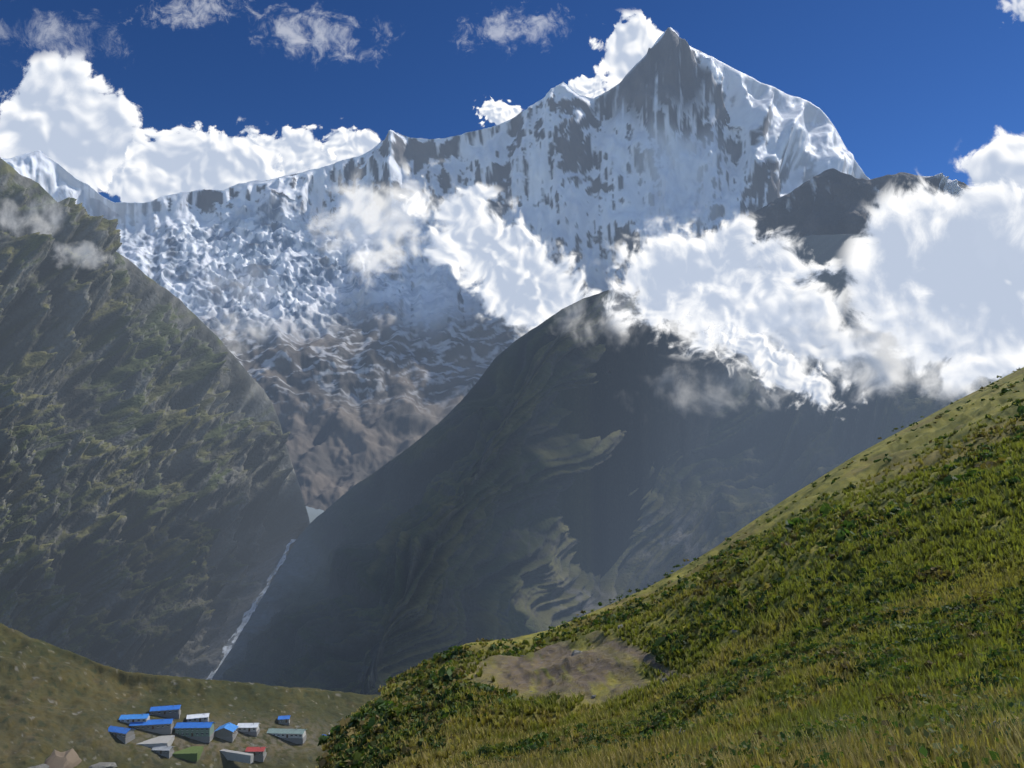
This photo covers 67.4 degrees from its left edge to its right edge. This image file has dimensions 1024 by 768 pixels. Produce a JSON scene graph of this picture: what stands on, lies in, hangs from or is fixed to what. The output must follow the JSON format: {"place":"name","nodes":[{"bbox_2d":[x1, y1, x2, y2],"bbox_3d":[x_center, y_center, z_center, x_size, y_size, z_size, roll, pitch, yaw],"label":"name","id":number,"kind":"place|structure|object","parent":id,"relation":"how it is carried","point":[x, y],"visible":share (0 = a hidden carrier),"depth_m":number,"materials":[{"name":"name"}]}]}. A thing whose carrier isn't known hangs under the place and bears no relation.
{"place":"outdoors","nodes":[
{"label":"outdoors","id":0,"kind":"place"},
{"bbox_2d":[0,53,149,191],"bbox_3d":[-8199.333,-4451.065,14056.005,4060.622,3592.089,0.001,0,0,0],"label":"cloud","id":1,"kind":"structure","parent":0,"point":[70,117],"depth_m":14056.00,"materials":[{"name":"white"}]},
{"bbox_2d":[0,158,309,679],"bbox_3d":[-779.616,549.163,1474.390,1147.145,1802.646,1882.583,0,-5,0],"label":"mountain slope","id":2,"kind":"structure","parent":0,"point":[154,518],"depth_m":1090.38,"materials":[{"name":"green plant"}]},
{"bbox_2d":[206,539,295,679],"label":"water stream","id":3,"kind":"structure","parent":2,"relation":"on","point":[227,649],"depth_m":1061.01,"materials":[{"name":"white liquid"}]},
{"bbox_2d":[0,623,380,767],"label":"valley ground","id":4,"kind":"structure","parent":0,"point":[52,697],"depth_m":343.69,"materials":[{"name":"green plant"}]},
{"bbox_2d":[28,764,49,767],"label":"rock","id":5,"kind":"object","parent":4,"relation":"on","point":[43,766],"depth_m":290.72,"materials":[{"name":"grey stone"}]},
{"bbox_2d":[44,749,81,767],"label":"tent","id":6,"kind":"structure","parent":4,"relation":"on","point":[70,758],"depth_m":297.87,"materials":[{"name":"beige fabric"}]},
{"bbox_2d":[89,762,116,767],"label":"rock","id":7,"kind":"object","parent":4,"relation":"on","point":[106,765],"depth_m":302.73,"materials":[{"name":"grey stone"}]},
{"bbox_2d":[108,726,134,743],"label":"lodge","id":8,"kind":"structure","parent":4,"relation":"on","point":[124,735],"depth_m":321.17,"materials":[{"name":"stone"}]},
{"bbox_2d":[119,713,150,723],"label":"lodge","id":9,"kind":"structure","parent":4,"relation":"on","point":[129,718],"depth_m":331.86,"materials":[{"name":"blue metal"}]},
{"bbox_2d":[129,718,173,734],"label":"lodge","id":10,"kind":"structure","parent":4,"relation":"on","point":[163,726],"depth_m":331.39,"materials":[{"name":"stone"}]},
{"bbox_2d":[137,735,174,747],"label":"building roof","id":11,"kind":"object","parent":4,"relation":"on","point":[166,740],"visible":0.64,"depth_m":323.60,"materials":[{"name":"white metal"}]},
{"bbox_2d":[152,745,174,758],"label":"lodge","id":12,"kind":"structure","parent":4,"relation":"on","point":[167,751],"depth_m":319.57,"materials":[{"name":"stone"}]},
{"bbox_2d":[149,704,181,718],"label":"lodge","id":13,"kind":"structure","parent":4,"relation":"on","point":[172,711],"depth_m":342.96,"materials":[{"name":"metal"}]},
{"bbox_2d":[172,746,203,761],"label":"building","id":14,"kind":"structure","parent":4,"relation":"on","point":[193,753],"depth_m":322.49,"materials":[{"name":"green metal"}]},
{"bbox_2d":[174,722,214,742],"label":"lodge","id":15,"kind":"structure","parent":4,"relation":"on","point":[203,732],"depth_m":334.58,"materials":[{"name":"blue stone"}]},
{"bbox_2d":[186,713,209,721],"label":"lodge","id":16,"kind":"structure","parent":4,"relation":"on","point":[203,717],"depth_m":344.79,"materials":[{"name":"white metal"}]},
{"bbox_2d":[214,722,238,742],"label":"lodge","id":17,"kind":"structure","parent":4,"relation":"on","point":[227,732],"depth_m":340.22,"materials":[{"name":"stone"}]},
{"bbox_2d":[237,722,260,736],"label":"lodge","id":18,"kind":"structure","parent":4,"relation":"on","point":[253,729],"depth_m":348.29,"materials":[{"name":"white metal"}]},
{"bbox_2d":[245,746,266,761],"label":"lodge","id":19,"kind":"structure","parent":4,"relation":"on","point":[260,753],"depth_m":335.12,"materials":[{"name":"stone"}]},
{"bbox_2d":[278,715,290,725],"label":"house","id":20,"kind":"structure","parent":4,"relation":"on","point":[284,720],"depth_m":362.13,"materials":[{"name":"metal"}]},
{"bbox_2d":[267,728,306,743],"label":"lodge","id":21,"kind":"structure","parent":4,"relation":"on","point":[296,736],"depth_m":352.17,"materials":[{"name":"grey stone"}]},
{"bbox_2d":[100,121,305,202],"bbox_3d":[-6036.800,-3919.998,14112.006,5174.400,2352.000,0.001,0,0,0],"label":"cloud","id":22,"kind":"structure","parent":0,"point":[177,159],"depth_m":14112.00,"materials":[{"name":"white"}]},
{"bbox_2d":[219,749,253,763],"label":"building","id":23,"kind":"structure","parent":0,"point":[237,756],"depth_m":329.15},
{"bbox_2d":[248,125,336,174],"bbox_3d":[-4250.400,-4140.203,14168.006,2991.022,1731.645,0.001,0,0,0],"label":"cloud","id":24,"kind":"structure","parent":0,"point":[298,144],"depth_m":14168.00,"materials":[{"name":"white"}]},
{"bbox_2d":[306,506,323,522],"bbox_3d":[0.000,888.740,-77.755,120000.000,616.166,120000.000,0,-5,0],"label":"ground","id":25,"kind":"structure","parent":0,"point":[313,513],"depth_m":12411.82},
{"bbox_2d":[321,126,380,164],"bbox_3d":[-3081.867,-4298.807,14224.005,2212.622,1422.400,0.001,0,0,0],"label":"cloud","id":26,"kind":"structure","parent":0,"point":[346,143],"depth_m":14224.00,"materials":[{"name":"white"}]},
{"bbox_2d":[319,185,427,270],"bbox_3d":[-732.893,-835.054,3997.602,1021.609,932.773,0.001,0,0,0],"label":"cloud","id":27,"kind":"structure","parent":0,"point":[363,215],"depth_m":3997.60,"materials":[{"name":"white"}]},
{"bbox_2d":[0,27,869,510],"bbox_3d":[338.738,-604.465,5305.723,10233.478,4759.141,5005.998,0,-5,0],"label":"mountain","id":28,"kind":"structure","parent":0,"point":[354,371],"depth_m":5613.90,"materials":[{"name":"white snow"}]},
{"bbox_2d":[473,97,521,126],"bbox_3d":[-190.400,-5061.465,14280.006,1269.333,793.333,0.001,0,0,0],"label":"cloud","id":29,"kind":"structure","parent":0,"point":[498,112],"depth_m":14280.00,"materials":[{"name":"white"}]},
{"bbox_2d":[399,166,600,328],"bbox_3d":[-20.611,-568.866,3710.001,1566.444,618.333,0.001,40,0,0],"label":"cloud","id":30,"kind":"structure","parent":0,"point":[526,284],"depth_m":3710.00,"materials":[{"name":"white"}]},
{"bbox_2d":[0,0,1023,202],"label":"sky","id":31,"kind":"structure","parent":0,"point":[916,87],"materials":[{"name":"blue"}]},
{"bbox_2d":[528,315,552,330],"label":"cloud","id":32,"kind":"structure","parent":0,"point":[539,321],"depth_m":3631.20,"materials":[{"name":"white"}]},
{"bbox_2d":[568,72,608,98],"bbox_3d":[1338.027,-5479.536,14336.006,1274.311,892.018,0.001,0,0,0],"label":"cloud","id":33,"kind":"structure","parent":0,"point":[584,85],"depth_m":14336.00,"materials":[{"name":"white"}]},
{"bbox_2d":[212,234,1008,694],"bbox_3d":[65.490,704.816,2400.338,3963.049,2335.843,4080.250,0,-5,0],"label":"mountain","id":34,"kind":"structure","parent":0,"point":[572,460],"depth_m":1117.61,"materials":[{"name":"grey stone"}]},
{"bbox_2d":[589,11,663,91],"bbox_3d":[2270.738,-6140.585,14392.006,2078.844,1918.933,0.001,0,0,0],"label":"cloud","id":35,"kind":"structure","parent":0,"point":[631,41],"depth_m":14392.00,"materials":[{"name":"white"}]},
{"bbox_2d":[630,219,704,262],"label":"cloud","id":36,"kind":"structure","parent":0,"point":[650,245],"depth_m":1074.08,"materials":[{"name":"white"}]},
{"bbox_2d":[330,367,1023,767],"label":"slope terrain","id":37,"kind":"structure","parent":0,"point":[562,671],"depth_m":97.47,"materials":[{"name":"green plant"}]},
{"bbox_2d":[571,650,581,655],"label":"boulder","id":38,"kind":"object","parent":37,"relation":"on","point":[575,652],"visible":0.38,"depth_m":91.23,"materials":[{"name":"grey stone"}]},
{"bbox_2d":[316,399,1023,767],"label":"grass tussocks","id":39,"kind":"object","parent":37,"relation":"on","point":[856,697],"depth_m":43.66,"materials":[{"name":"green plant"}]},
{"bbox_2d":[316,367,1023,767],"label":"slope shrubs","id":40,"kind":"object","parent":37,"relation":"on","point":[372,721],"visible":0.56,"depth_m":49.64,"materials":[{"name":"green plant"}]},
{"bbox_2d":[606,215,846,352],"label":"cloud","id":41,"kind":"structure","parent":0,"point":[727,254],"depth_m":1072.00,"materials":[{"name":"white"}]},
{"bbox_2d":[667,272,860,388],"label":"cloud","id":42,"kind":"structure","parent":0,"point":[801,324],"depth_m":1032.96,"materials":[{"name":"white"}]},
{"bbox_2d":[705,324,864,409],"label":"cloud","id":43,"kind":"structure","parent":0,"point":[778,368],"depth_m":990.00,"materials":[{"name":"white"}]},
{"bbox_2d":[748,168,967,243],"bbox_3d":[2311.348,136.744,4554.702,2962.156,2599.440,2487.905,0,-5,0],"label":"mountain ridge","id":44,"kind":"structure","parent":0,"point":[832,201],"depth_m":4164.69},
{"bbox_2d":[842,311,918,384],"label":"cloud","id":45,"kind":"structure","parent":0,"point":[881,349],"depth_m":1022.72,"materials":[{"name":"white"}]},
{"bbox_2d":[844,177,1023,390],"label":"cloud","id":46,"kind":"structure","parent":0,"point":[929,268],"depth_m":1134.00,"materials":[{"name":"white"}]},
{"bbox_2d":[941,335,1014,389],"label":"cloud","id":47,"kind":"structure","parent":0,"point":[984,360],"depth_m":997.20,"materials":[{"name":"white"}]},
{"bbox_2d":[956,127,1023,203],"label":"cloud","id":48,"kind":"structure","parent":0,"point":[999,157],"depth_m":1170.72,"materials":[{"name":"white"}]},
{"bbox_2d":[1002,0,1023,20],"bbox_3d":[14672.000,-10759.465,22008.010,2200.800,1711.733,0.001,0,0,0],"label":"cloud","id":49,"kind":"structure","parent":0,"point":[1016,7],"depth_m":22008.00,"materials":[{"name":"white"}]}
]}

